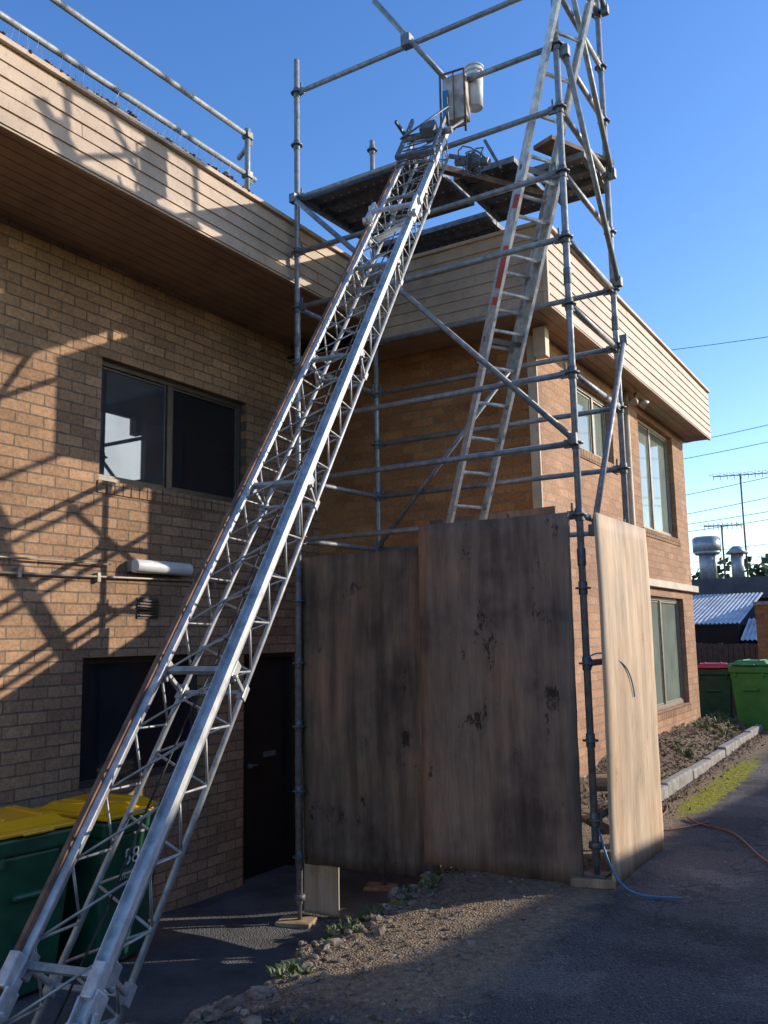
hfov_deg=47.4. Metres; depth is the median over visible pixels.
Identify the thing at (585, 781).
garden bed
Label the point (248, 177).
roof guardrail
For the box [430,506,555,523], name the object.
plywood sheet
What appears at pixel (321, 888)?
plywood offcut
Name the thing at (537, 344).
cream trim
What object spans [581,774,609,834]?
timber offcuts
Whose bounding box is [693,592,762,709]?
garden shed
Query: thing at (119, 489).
window sills
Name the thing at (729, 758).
leaf litter
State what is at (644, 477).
side window glass
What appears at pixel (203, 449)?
window glass
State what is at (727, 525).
tv antenna
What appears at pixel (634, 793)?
plywood sheet
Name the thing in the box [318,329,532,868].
wall front
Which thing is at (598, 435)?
side window glass
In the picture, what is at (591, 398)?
side window frame
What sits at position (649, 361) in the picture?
fascia side
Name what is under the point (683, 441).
fascia rear
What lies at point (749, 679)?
wheelie bin
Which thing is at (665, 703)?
side window frame
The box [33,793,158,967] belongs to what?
wheelie bin
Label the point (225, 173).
roof edge debris
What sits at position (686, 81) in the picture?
sky
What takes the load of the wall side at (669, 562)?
on the ground
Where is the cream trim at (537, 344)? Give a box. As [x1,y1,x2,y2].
[526,326,698,592]
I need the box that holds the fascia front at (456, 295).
[366,226,543,338]
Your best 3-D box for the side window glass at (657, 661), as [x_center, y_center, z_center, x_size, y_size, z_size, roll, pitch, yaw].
[3.418,1.794,11.146,0.006,1.296,0.734,-6,-10,31]
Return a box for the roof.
[692,576,767,624]
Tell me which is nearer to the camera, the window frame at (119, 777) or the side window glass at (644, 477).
the window frame at (119, 777)
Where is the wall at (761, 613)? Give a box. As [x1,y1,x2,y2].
[755,605,767,659]
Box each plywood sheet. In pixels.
[301,548,441,877]
[418,512,583,883]
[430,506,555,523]
[593,512,663,887]
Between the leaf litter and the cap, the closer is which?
the leaf litter
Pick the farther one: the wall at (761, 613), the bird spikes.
the wall at (761, 613)
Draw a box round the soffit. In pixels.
[0,129,705,440]
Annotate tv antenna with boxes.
[700,521,746,577]
[709,470,767,576]
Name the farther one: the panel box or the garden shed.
the garden shed
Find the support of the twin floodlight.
attached to the soffit
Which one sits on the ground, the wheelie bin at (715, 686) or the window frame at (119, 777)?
the wheelie bin at (715, 686)
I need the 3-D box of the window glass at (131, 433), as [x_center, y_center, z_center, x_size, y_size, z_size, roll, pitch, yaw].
[-2.132,-0.703,7.397,0.006,0.876,0.704,-6,-10,31]
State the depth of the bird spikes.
6.11 m
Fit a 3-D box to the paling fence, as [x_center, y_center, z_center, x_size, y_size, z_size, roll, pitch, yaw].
[5.902,3.411,17.841,4.790,1.468,0.020,-6,-10,31]
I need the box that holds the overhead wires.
[673,337,767,568]
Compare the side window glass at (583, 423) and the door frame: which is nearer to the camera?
the door frame
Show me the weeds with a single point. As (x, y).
(291, 970)
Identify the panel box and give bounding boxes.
[439,67,470,130]
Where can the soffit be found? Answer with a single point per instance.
(47, 195)
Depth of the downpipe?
10.40 m
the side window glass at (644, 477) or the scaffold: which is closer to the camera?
the scaffold
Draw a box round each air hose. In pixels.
[584,652,634,696]
[598,828,682,899]
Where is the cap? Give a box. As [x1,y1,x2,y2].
[753,601,767,605]
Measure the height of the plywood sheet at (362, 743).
2.434 m
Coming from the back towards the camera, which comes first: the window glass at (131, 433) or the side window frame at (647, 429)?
the side window frame at (647, 429)
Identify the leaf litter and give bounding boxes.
[215,709,767,1023]
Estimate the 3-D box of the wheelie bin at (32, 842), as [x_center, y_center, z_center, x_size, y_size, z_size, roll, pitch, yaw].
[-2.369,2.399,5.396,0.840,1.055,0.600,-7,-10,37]
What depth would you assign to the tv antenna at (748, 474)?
23.65 m
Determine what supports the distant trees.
on the ground
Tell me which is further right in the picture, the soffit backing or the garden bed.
the garden bed
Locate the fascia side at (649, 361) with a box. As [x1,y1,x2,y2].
[548,233,710,438]
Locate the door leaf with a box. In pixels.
[244,657,285,879]
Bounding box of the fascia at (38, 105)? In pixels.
[0,43,366,318]
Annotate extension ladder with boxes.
[446,0,593,522]
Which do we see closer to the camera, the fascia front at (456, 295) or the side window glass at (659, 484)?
the fascia front at (456, 295)
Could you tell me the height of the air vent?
0.170 m
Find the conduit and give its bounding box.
[0,556,294,591]
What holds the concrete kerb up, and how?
on the ground
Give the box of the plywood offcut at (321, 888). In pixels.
[303,827,339,916]
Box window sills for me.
[97,448,691,721]
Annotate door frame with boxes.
[243,652,294,883]
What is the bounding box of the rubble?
[184,754,767,1023]
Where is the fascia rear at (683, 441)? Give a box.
[682,439,706,442]
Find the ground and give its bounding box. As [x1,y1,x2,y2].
[8,710,767,1023]
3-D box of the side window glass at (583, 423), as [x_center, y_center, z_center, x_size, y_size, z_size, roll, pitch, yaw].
[2.135,-0.994,9.537,0.006,0.606,0.614,-6,-10,31]
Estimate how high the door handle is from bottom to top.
0.121 m
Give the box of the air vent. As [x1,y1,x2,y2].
[136,598,159,618]
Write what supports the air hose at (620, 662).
attached to the scaffold
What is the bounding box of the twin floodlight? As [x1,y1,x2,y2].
[629,392,648,408]
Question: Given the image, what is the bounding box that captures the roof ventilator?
[692,536,748,578]
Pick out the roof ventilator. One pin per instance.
(706, 549)
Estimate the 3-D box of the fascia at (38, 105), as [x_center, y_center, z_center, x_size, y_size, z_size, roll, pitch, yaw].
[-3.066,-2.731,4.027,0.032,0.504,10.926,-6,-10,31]
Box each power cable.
[663,801,708,830]
[686,816,767,861]
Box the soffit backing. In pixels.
[287,342,353,358]
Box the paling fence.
[696,643,758,715]
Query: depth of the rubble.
4.48 m
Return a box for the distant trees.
[691,553,767,579]
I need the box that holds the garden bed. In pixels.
[580,710,749,820]
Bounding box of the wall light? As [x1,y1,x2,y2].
[127,559,192,575]
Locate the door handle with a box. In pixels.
[245,750,275,768]
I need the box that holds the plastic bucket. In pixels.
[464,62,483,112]
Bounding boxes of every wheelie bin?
[0,805,76,996]
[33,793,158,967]
[697,662,734,717]
[727,659,767,729]
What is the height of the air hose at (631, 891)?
0.348 m
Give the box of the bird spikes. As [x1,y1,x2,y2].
[6,28,236,177]
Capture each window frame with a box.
[79,654,196,788]
[99,360,240,502]
[577,385,605,457]
[637,418,672,536]
[650,596,683,710]
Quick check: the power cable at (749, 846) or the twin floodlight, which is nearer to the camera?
the power cable at (749, 846)
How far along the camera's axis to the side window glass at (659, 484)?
12.19 m
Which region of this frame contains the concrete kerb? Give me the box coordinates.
[661,724,762,800]
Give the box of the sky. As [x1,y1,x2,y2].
[0,0,767,578]
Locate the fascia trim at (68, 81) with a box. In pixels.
[0,33,710,439]
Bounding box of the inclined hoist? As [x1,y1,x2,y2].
[0,97,501,1023]
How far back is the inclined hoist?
3.11 m
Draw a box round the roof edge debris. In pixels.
[0,31,252,193]
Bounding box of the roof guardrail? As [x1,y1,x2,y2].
[0,0,256,189]
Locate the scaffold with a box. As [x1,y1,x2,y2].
[275,0,629,928]
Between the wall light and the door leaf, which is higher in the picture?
the wall light
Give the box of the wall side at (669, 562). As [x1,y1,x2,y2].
[537,340,700,777]
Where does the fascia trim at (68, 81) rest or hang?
attached to the soffit
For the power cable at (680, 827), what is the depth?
7.19 m
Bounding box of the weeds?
[265,710,743,979]
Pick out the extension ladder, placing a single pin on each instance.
(532, 276)
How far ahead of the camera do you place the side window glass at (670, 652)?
11.91 m
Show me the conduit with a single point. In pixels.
(19, 573)
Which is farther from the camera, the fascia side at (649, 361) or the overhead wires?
the overhead wires
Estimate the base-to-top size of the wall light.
0.110 m
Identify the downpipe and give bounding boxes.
[622,393,635,525]
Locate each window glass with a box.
[79,660,189,781]
[99,369,163,484]
[172,391,233,497]
[577,393,590,451]
[593,403,602,456]
[638,426,651,527]
[649,433,668,532]
[651,602,662,703]
[661,603,680,700]
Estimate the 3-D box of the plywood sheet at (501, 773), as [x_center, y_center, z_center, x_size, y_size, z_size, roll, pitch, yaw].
[0.769,1.250,6.077,1.199,2.429,0.049,-6,-10,33]
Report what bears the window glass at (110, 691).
attached to the window frame at (119, 777)

